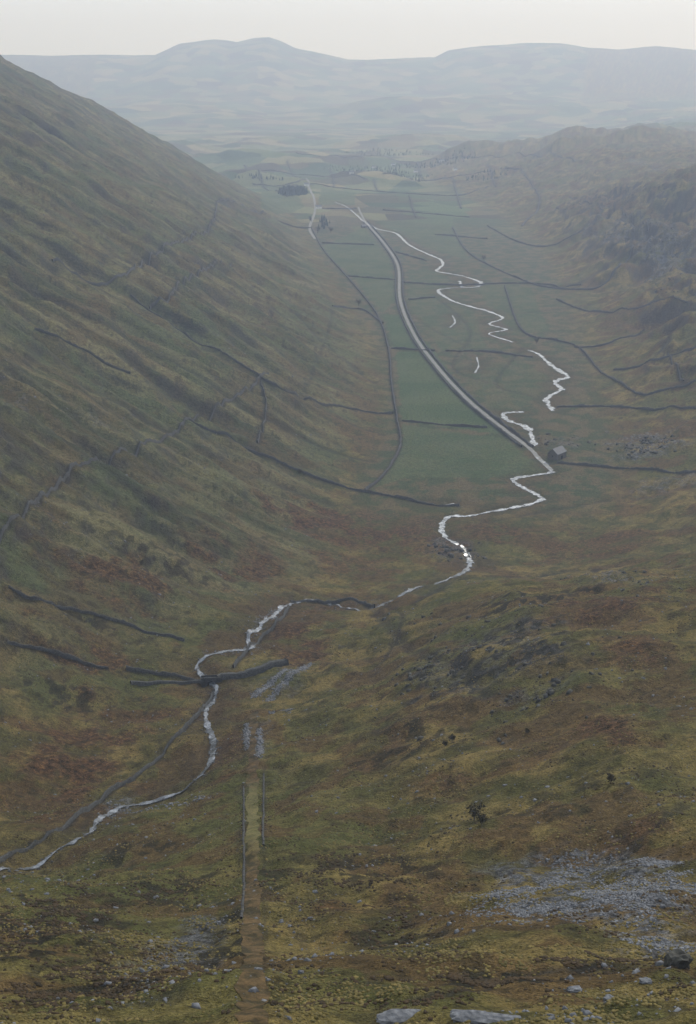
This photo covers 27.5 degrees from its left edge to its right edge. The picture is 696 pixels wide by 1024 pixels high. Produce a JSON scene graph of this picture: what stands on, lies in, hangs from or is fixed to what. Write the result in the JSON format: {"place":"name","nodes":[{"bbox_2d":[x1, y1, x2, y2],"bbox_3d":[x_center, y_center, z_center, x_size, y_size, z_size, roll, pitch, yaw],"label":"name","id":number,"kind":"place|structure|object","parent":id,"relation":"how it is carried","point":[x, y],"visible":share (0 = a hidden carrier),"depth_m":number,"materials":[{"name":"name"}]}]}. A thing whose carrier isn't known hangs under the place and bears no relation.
{"place":"outdoors","nodes":[
{"label":"outdoors","id":0,"kind":"place"},
{"bbox_2d":[0,37,695,1023],"bbox_3d":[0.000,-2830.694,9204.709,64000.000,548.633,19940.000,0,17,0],"label":"terrain","id":1,"kind":"structure","parent":0,"point":[168,145],"depth_m":917.86,"materials":[{"name":"green plant"}]},
{"bbox_2d":[7,640,108,669],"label":"dry stone wall","id":2,"kind":"structure","parent":1,"relation":"on","point":[63,655],"depth_m":591.02,"materials":[{"name":"grey stone"}]},
{"bbox_2d":[35,328,130,373],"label":"dry stone wall","id":3,"kind":"structure","parent":1,"relation":"on","point":[75,345],"depth_m":1026.09,"materials":[{"name":"grey stone"}]},
{"bbox_2d":[8,585,184,641],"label":"dry stone wall","id":4,"kind":"structure","parent":1,"relation":"on","point":[34,597],"depth_m":640.59,"materials":[{"name":"grey stone"}]},
{"bbox_2d":[0,690,213,862],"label":"dry stone wall","id":5,"kind":"structure","parent":1,"relation":"on","point":[70,820],"depth_m":474.86,"materials":[{"name":"grey stone"}]},
{"bbox_2d":[0,371,268,541],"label":"dry stone wall","id":6,"kind":"structure","parent":1,"relation":"on","point":[47,494],"depth_m":832.05,"materials":[{"name":"grey stone"}]},
{"bbox_2d":[52,200,217,285],"bbox_3d":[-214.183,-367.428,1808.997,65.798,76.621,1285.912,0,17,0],"label":"dry stone wall","id":7,"kind":"structure","parent":1,"relation":"on","point":[124,273],"depth_m":1334.81,"materials":[{"name":"grey stone"}]},
{"bbox_2d":[0,123,319,615],"bbox_3d":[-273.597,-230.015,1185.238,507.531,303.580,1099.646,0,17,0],"label":"scattered boulders","id":8,"kind":"object","parent":1,"relation":"on","point":[126,421],"visible":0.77,"depth_m":952.76,"materials":[{"name":"stone"}]},
{"bbox_2d":[130,680,200,685],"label":"stone causeway","id":9,"kind":"structure","parent":1,"relation":"on","point":[143,683],"depth_m":597.95,"materials":[{"name":"grey stone"}]},
{"bbox_2d":[126,665,213,681],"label":"dry stone wall","id":10,"kind":"structure","parent":1,"relation":"on","point":[142,670],"depth_m":603.40,"materials":[{"name":"grey stone"}]},
{"bbox_2d":[124,911,235,992],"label":"slate scree","id":11,"kind":"structure","parent":1,"relation":"on","point":[187,940],"depth_m":230.40,"materials":[{"name":"grey stone"}]},
{"bbox_2d":[149,259,231,308],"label":"dry stone wall","id":12,"kind":"structure","parent":1,"relation":"on","point":[152,304],"depth_m":1345.07,"materials":[{"name":"grey stone"}]},
{"bbox_2d":[103,607,314,813],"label":"slate tip","id":13,"kind":"object","parent":1,"relation":"on","point":[259,747],"visible":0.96,"depth_m":574.98,"materials":[{"name":"grey stone"}]},
{"bbox_2d":[201,675,221,686],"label":"stone bridge","id":14,"kind":"structure","parent":1,"relation":"on","point":[205,679],"depth_m":597.17,"materials":[{"name":"grey stone"}]},
{"bbox_2d":[0,561,473,869],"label":"mountain stream","id":15,"kind":"structure","parent":1,"relation":"on","point":[210,731],"depth_m":540.97,"materials":[{"name":"liquid"}]},
{"bbox_2d":[240,785,245,918],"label":"dry stone wall","id":16,"kind":"structure","parent":1,"relation":"on","point":[243,882],"depth_m":315.56,"materials":[{"name":"grey stone"}]},
{"bbox_2d":[234,712,269,1023],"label":"tramway incline","id":17,"kind":"object","parent":1,"relation":"on","point":[252,944],"visible":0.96,"depth_m":251.82,"materials":[{"name":"plant"}]},
{"bbox_2d":[217,658,288,682],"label":"stone causeway","id":18,"kind":"structure","parent":1,"relation":"on","point":[250,672],"depth_m":602.35,"materials":[{"name":"grey stone"}]},
{"bbox_2d":[235,173,282,180],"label":"woodland","id":19,"kind":"object","parent":1,"relation":"on","point":[254,176],"visible":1,"depth_m":3848.75,"materials":[{"name":"plant"}]},
{"bbox_2d":[232,605,289,667],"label":"dry stone wall","id":20,"kind":"structure","parent":1,"relation":"on","point":[242,655],"depth_m":667.19,"materials":[{"name":"grey stone"}]},
{"bbox_2d":[130,294,392,413],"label":"dry stone wall","id":21,"kind":"structure","parent":1,"relation":"on","point":[254,371],"depth_m":1218.59,"materials":[{"name":"grey stone"}]},
{"bbox_2d":[257,380,266,442],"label":"dry stone wall","id":22,"kind":"structure","parent":1,"relation":"on","point":[263,421],"depth_m":1113.99,"materials":[{"name":"grey stone"}]},
{"bbox_2d":[261,773,264,844],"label":"dry stone wall","id":23,"kind":"structure","parent":1,"relation":"on","point":[262,834],"depth_m":399.14,"materials":[{"name":"grey stone"}]},
{"bbox_2d":[218,198,310,227],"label":"dry stone wall","id":24,"kind":"structure","parent":1,"relation":"on","point":[232,201],"depth_m":2668.88,"materials":[{"name":"grey stone"}]},
{"bbox_2d":[244,165,286,195],"bbox_3d":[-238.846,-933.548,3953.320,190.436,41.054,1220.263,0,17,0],"label":"dry stone wall","id":25,"kind":"structure","parent":1,"relation":"on","point":[262,182],"depth_m":3821.00,"materials":[{"name":"grey stone"}]},
{"bbox_2d":[1,473,544,871],"bbox_3d":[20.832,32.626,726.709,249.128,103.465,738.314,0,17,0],"label":"stream boulders","id":26,"kind":"object","parent":1,"relation":"on","point":[98,813],"visible":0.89,"depth_m":507.17,"materials":[{"name":"grey stone"}]},
{"bbox_2d":[252,178,303,185],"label":"dry stone wall","id":27,"kind":"structure","parent":1,"relation":"on","point":[278,185],"depth_m":3801.66,"materials":[{"name":"grey stone"}]},
{"bbox_2d":[278,184,307,195],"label":"conifer plantation","id":28,"kind":"object","parent":1,"relation":"on","point":[289,190],"visible":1,"depth_m":3445.74,"materials":[{"name":"plant"}]},
{"bbox_2d":[306,178,315,238],"bbox_3d":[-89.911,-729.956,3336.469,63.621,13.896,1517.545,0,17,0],"label":"farm lane","id":29,"kind":"structure","parent":1,"relation":"on","point":[310,223],"depth_m":3100.29,"materials":[{"name":"grey gravel"}]},
{"bbox_2d":[263,170,364,178],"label":"dry stone wall","id":30,"kind":"structure","parent":1,"relation":"on","point":[311,174],"depth_m":4266.78,"materials":[{"name":"grey stone"}]},
{"bbox_2d":[296,152,347,157],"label":"dry stone wall","id":31,"kind":"structure","parent":1,"relation":"on","point":[321,156],"depth_m":4771.03,"materials":[{"name":"grey stone"}]},
{"bbox_2d":[187,418,459,506],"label":"dry stone wall","id":32,"kind":"structure","parent":1,"relation":"on","point":[310,474],"depth_m":1039.10,"materials":[{"name":"grey stone"}]},
{"bbox_2d":[318,214,329,228],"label":"conifer plantation","id":33,"kind":"object","parent":1,"relation":"on","point":[323,219],"visible":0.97,"depth_m":2888.71,"materials":[{"name":"green plant"}]},
{"bbox_2d":[0,847,658,1013],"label":"heather clumps","id":34,"kind":"object","parent":1,"relation":"on","point":[456,976],"visible":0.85,"depth_m":214.22,"materials":[{"name":"brown plant"}]},
{"bbox_2d":[290,597,374,607],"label":"dry stone wall","id":35,"kind":"structure","parent":1,"relation":"on","point":[369,605],"depth_m":764.94,"materials":[{"name":"grey stone"}]},
{"bbox_2d":[322,207,356,208],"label":"dry stone wall","id":36,"kind":"structure","parent":1,"relation":"on","point":[339,208],"depth_m":3178.01,"materials":[{"name":"grey stone"}]},
{"bbox_2d":[0,576,695,1023],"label":"rush tussocks","id":37,"kind":"object","parent":1,"relation":"on","point":[612,1016],"visible":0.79,"depth_m":250.12,"materials":[{"name":"green plant"}]},
{"bbox_2d":[0,544,695,1023],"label":"heather clumps","id":38,"kind":"object","parent":1,"relation":"on","point":[438,994],"visible":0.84,"depth_m":254.09,"materials":[{"name":"brown plant"}]},
{"bbox_2d":[0,472,695,1023],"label":"scattered boulders","id":39,"kind":"object","parent":1,"relation":"on","point":[552,1016],"visible":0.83,"depth_m":257.70,"materials":[{"name":"stone"}]},
{"bbox_2d":[322,242,373,244],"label":"dry stone wall","id":40,"kind":"structure","parent":1,"relation":"on","point":[348,243],"depth_m":2534.96,"materials":[{"name":"grey stone"}]},
{"bbox_2d":[311,227,401,489],"bbox_3d":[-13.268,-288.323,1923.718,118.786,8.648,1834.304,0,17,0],"label":"dry stone wall","id":41,"kind":"structure","parent":1,"relation":"on","point":[367,487],"depth_m":1398.43,"materials":[{"name":"grey stone"}]},
{"bbox_2d":[332,305,382,322],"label":"dry stone wall","id":42,"kind":"structure","parent":1,"relation":"on","point":[369,312],"depth_m":1819.74,"materials":[{"name":"grey stone"}]},
{"bbox_2d":[324,164,399,171],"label":"woodland","id":43,"kind":"object","parent":1,"relation":"on","point":[376,167],"visible":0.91,"depth_m":4479.10,"materials":[{"name":"green plant"}]},
{"bbox_2d":[348,275,394,279],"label":"dry stone wall","id":44,"kind":"structure","parent":1,"relation":"on","point":[370,277],"depth_m":2125.64,"materials":[{"name":"grey stone"}]},
{"bbox_2d":[344,147,432,155],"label":"woodland","id":45,"kind":"object","parent":1,"relation":"on","point":[403,154],"visible":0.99,"depth_m":5342.17,"materials":[{"name":"green plant"}]},
{"bbox_2d":[375,1009,420,1023],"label":"slate slab","id":46,"kind":"structure","parent":1,"relation":"on","point":[393,1016],"depth_m":147.63,"materials":[{"name":"grey stone"}]},
{"bbox_2d":[310,183,487,195],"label":"dry stone wall","id":47,"kind":"structure","parent":1,"relation":"on","point":[397,192],"depth_m":3630.05,"materials":[{"name":"grey stone"}]},
{"bbox_2d":[348,155,459,161],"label":"dry stone wall","id":48,"kind":"structure","parent":1,"relation":"on","point":[397,160],"depth_m":4822.58,"materials":[{"name":"grey stone"}]},
{"bbox_2d":[387,170,432,181],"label":"conifer plantation","id":49,"kind":"object","parent":1,"relation":"on","point":[401,174],"visible":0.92,"depth_m":4065.52,"materials":[{"name":"green plant"}]},
{"bbox_2d":[395,251,426,260],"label":"dry stone wall","id":50,"kind":"structure","parent":1,"relation":"on","point":[411,256],"depth_m":2372.07,"materials":[{"name":"grey stone"}]},
{"bbox_2d":[391,347,434,350],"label":"dry stone wall","id":51,"kind":"structure","parent":1,"relation":"on","point":[405,348],"depth_m":1581.76,"materials":[{"name":"grey stone"}]},
{"bbox_2d":[409,296,434,299],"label":"dry stone wall","id":52,"kind":"structure","parent":1,"relation":"on","point":[421,297],"depth_m":1933.40,"materials":[{"name":"grey stone"}]},
{"bbox_2d":[383,209,469,216],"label":"dry stone wall","id":53,"kind":"structure","parent":1,"relation":"on","point":[424,213],"depth_m":3083.85,"materials":[{"name":"grey stone"}]},
{"bbox_2d":[388,148,475,167],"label":"woodland","id":54,"kind":"object","parent":1,"relation":"on","point":[393,165],"visible":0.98,"depth_m":4635.23,"materials":[{"name":"green plant"}]},
{"bbox_2d":[363,221,521,446],"bbox_3d":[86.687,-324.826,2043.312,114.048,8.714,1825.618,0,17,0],"label":"dry stone wall","id":55,"kind":"structure","parent":1,"relation":"on","point":[478,412],"depth_m":1432.74,"materials":[{"name":"grey stone"}]},
{"bbox_2d":[402,420,486,427],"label":"dry stone wall","id":56,"kind":"structure","parent":1,"relation":"on","point":[468,425],"depth_m":1242.33,"materials":[{"name":"grey stone"}]},
{"bbox_2d":[367,221,533,446],"bbox_3d":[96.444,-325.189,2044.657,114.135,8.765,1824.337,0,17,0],"label":"dry stone wall","id":57,"kind":"structure","parent":1,"relation":"on","point":[513,430],"depth_m":1434.80,"materials":[{"name":"grey stone"}]},
{"bbox_2d":[383,167,521,180],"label":"dry stone wall","id":58,"kind":"structure","parent":1,"relation":"on","point":[454,176],"depth_m":3984.31,"materials":[{"name":"grey stone"}]},
{"bbox_2d":[452,177,460,207],"bbox_3d":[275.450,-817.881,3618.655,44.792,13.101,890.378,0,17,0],"label":"dry stone wall","id":59,"kind":"structure","parent":1,"relation":"on","point":[456,192],"depth_m":3591.00,"materials":[{"name":"grey stone"}]},
{"bbox_2d":[435,234,487,238],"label":"dry stone wall","id":60,"kind":"structure","parent":1,"relation":"on","point":[459,236],"depth_m":2650.20,"materials":[{"name":"grey stone"}]},
{"bbox_2d":[465,802,485,820],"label":"hawthorn bush","id":61,"kind":"object","parent":1,"relation":"on","point":[474,809],"visible":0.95,"depth_m":327.09,"materials":[{"name":"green plant"}]},
{"bbox_2d":[475,811,488,824],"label":"hawthorn bush","id":62,"kind":"object","parent":1,"relation":"on","point":[481,818],"visible":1,"depth_m":318.67,"materials":[{"name":"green plant"}]},
{"bbox_2d":[450,1009,520,1023],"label":"slate slab","id":63,"kind":"structure","parent":1,"relation":"on","point":[475,1016],"depth_m":144.31,"materials":[{"name":"grey stone"}]},
{"bbox_2d":[466,166,508,180],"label":"woodland","id":64,"kind":"object","parent":1,"relation":"on","point":[488,174],"visible":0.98,"depth_m":3850.97,"materials":[{"name":"green plant"}]},
{"bbox_2d":[445,349,532,357],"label":"dry stone wall","id":65,"kind":"structure","parent":1,"relation":"on","point":[501,352],"depth_m":1565.91,"materials":[{"name":"grey stone"}]},
{"bbox_2d":[403,281,580,287],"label":"dry stone wall","id":66,"kind":"structure","parent":1,"relation":"on","point":[491,283],"depth_m":2061.52,"materials":[{"name":"grey stone"}]},
{"bbox_2d":[462,152,574,161],"bbox_3d":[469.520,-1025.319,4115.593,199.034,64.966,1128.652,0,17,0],"label":"dry stone wall","id":67,"kind":"structure","parent":1,"relation":"on","point":[525,156],"depth_m":4237.28,"materials":[{"name":"grey stone"}]},
{"bbox_2d":[372,570,681,744],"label":"rock outcrop","id":68,"kind":"object","parent":1,"relation":"on","point":[549,691],"visible":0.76,"depth_m":493.55,"materials":[{"name":"grey stone"}]},
{"bbox_2d":[504,285,556,340],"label":"dry stone wall","id":69,"kind":"structure","parent":1,"relation":"on","point":[530,335],"depth_m":1691.27,"materials":[{"name":"grey stone"}]},
{"bbox_2d":[522,171,539,225],"bbox_3d":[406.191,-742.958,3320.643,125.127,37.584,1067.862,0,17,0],"label":"dry stone wall","id":70,"kind":"structure","parent":1,"relation":"on","point":[538,196],"depth_m":3155.89,"materials":[{"name":"grey stone"}]},
{"bbox_2d":[487,214,608,246],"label":"dry stone wall","id":71,"kind":"structure","parent":1,"relation":"on","point":[511,238],"depth_m":2500.36,"materials":[{"name":"grey stone"}]},
{"bbox_2d":[452,227,648,289],"bbox_3d":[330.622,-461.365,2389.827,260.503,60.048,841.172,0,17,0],"label":"dry stone wall","id":72,"kind":"structure","parent":1,"relation":"on","point":[518,277],"depth_m":2076.24,"materials":[{"name":"grey stone"}]},
{"bbox_2d":[547,445,566,460],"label":"stone barn","id":73,"kind":"structure","parent":1,"relation":"on","point":[557,453],"depth_m":1132.98,"materials":[{"name":"stone"}]},
{"bbox_2d":[427,190,695,561],"bbox_3d":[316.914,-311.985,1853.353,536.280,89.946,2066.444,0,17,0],"label":"rock outcrop","id":74,"kind":"object","parent":1,"relation":"on","point":[447,548],"visible":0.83,"depth_m":1146.98,"materials":[{"name":"grey stone"}]},
{"bbox_2d":[566,985,581,992],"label":"boulder","id":75,"kind":"object","parent":1,"relation":"on","point":[574,989],"visible":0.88,"depth_m":163.82,"materials":[{"name":"stone"}]},
{"bbox_2d":[459,842,695,953],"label":"slate scree","id":76,"kind":"structure","parent":1,"relation":"on","point":[542,909],"depth_m":246.85,"materials":[{"name":"grey stone"}]},
{"bbox_2d":[556,339,600,371],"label":"dry stone wall","id":77,"kind":"structure","parent":1,"relation":"on","point":[588,356],"depth_m":1564.14,"materials":[{"name":"grey stone"}]},
{"bbox_2d":[556,200,648,230],"bbox_3d":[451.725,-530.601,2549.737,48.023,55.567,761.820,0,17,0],"label":"dry stone wall","id":78,"kind":"structure","parent":1,"relation":"on","point":[625,214],"depth_m":2464.28,"materials":[{"name":"grey stone"}]},
{"bbox_2d":[603,994,613,1000],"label":"boulder","id":79,"kind":"object","parent":1,"relation":"on","point":[607,997],"visible":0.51,"depth_m":154.61,"materials":[{"name":"stone"}]},
{"bbox_2d":[574,329,644,347],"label":"dry stone wall","id":80,"kind":"structure","parent":1,"relation":"on","point":[606,343],"depth_m":1596.62,"materials":[{"name":"grey stone"}]},
{"bbox_2d":[606,772,615,781],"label":"hawthorn bush","id":81,"kind":"object","parent":1,"relation":"on","point":[610,777],"visible":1,"depth_m":325.08,"materials":[{"name":"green plant"}]},
{"bbox_2d":[556,295,687,312],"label":"dry stone wall","id":82,"kind":"structure","parent":1,"relation":"on","point":[573,306],"depth_m":1752.66,"materials":[{"name":"grey stone"}]},
{"bbox_2d":[557,461,695,473],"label":"dry stone wall","id":83,"kind":"structure","parent":1,"relation":"on","point":[618,467],"depth_m":1105.07,"materials":[{"name":"grey stone"}]},
{"bbox_2d":[557,404,695,410],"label":"dry stone wall","id":84,"kind":"structure","parent":1,"relation":"on","point":[647,408],"depth_m":1288.41,"materials":[{"name":"grey stone"}]},
{"bbox_2d":[639,977,651,983],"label":"boulder","id":85,"kind":"object","parent":1,"relation":"on","point":[645,980],"visible":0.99,"depth_m":164.64,"materials":[{"name":"stone"}]},
{"bbox_2d":[600,371,695,395],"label":"dry stone wall","id":86,"kind":"structure","parent":1,"relation":"on","point":[641,393],"depth_m":1321.77,"materials":[{"name":"grey stone"}]},
{"bbox_2d":[613,346,695,369],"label":"dry stone wall","id":87,"kind":"structure","parent":1,"relation":"on","point":[663,357],"depth_m":1418.45,"materials":[{"name":"grey stone"}]},
{"bbox_2d":[668,352,683,380],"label":"dry stone wall","id":88,"kind":"structure","parent":1,"relation":"on","point":[678,371],"depth_m":1353.59,"materials":[{"name":"grey stone"}]},
{"bbox_2d":[663,948,692,968],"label":"boulder","id":89,"kind":"object","parent":1,"relation":"on","point":[678,958],"visible":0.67,"depth_m":170.93,"materials":[{"name":"grey stone"}]},
{"bbox_2d":[0,0,695,59],"label":"sky","id":90,"kind":"structure","parent":0,"point":[346,29],"materials":[{"name":"white"}]},
{"bbox_2d":[336,202,481,287],"bbox_3d":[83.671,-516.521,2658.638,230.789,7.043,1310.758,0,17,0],"label":"river","id":91,"kind":"structure","parent":0,"point":[440,259],"depth_m":2338.93,"materials":[{"name":"liquid"}]},
{"bbox_2d":[358,207,552,469],"bbox_3d":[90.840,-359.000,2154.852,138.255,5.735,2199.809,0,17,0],"label":"valley road","id":92,"kind":"structure","parent":0,"point":[535,454],"depth_m":1485.83,"materials":[{"name":"grey asphalt"}]},
{"bbox_2d":[436,287,511,341],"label":"river","id":93,"kind":"structure","parent":0,"point":[446,297],"depth_m":1828.23,"materials":[{"name":"liquid"}]},
{"bbox_2d":[438,457,554,560],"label":"river","id":94,"kind":"structure","parent":0,"point":[441,530],"depth_m":1005.42,"materials":[{"name":"liquid"}]},
{"bbox_2d":[501,411,537,445],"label":"river","id":95,"kind":"structure","parent":0,"point":[530,433],"depth_m":1244.01,"materials":[{"name":"liquid"}]},
{"bbox_2d":[528,350,569,410],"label":"river","id":96,"kind":"structure","parent":0,"point":[549,396],"depth_m":1423.83,"materials":[{"name":"liquid"}]}
]}

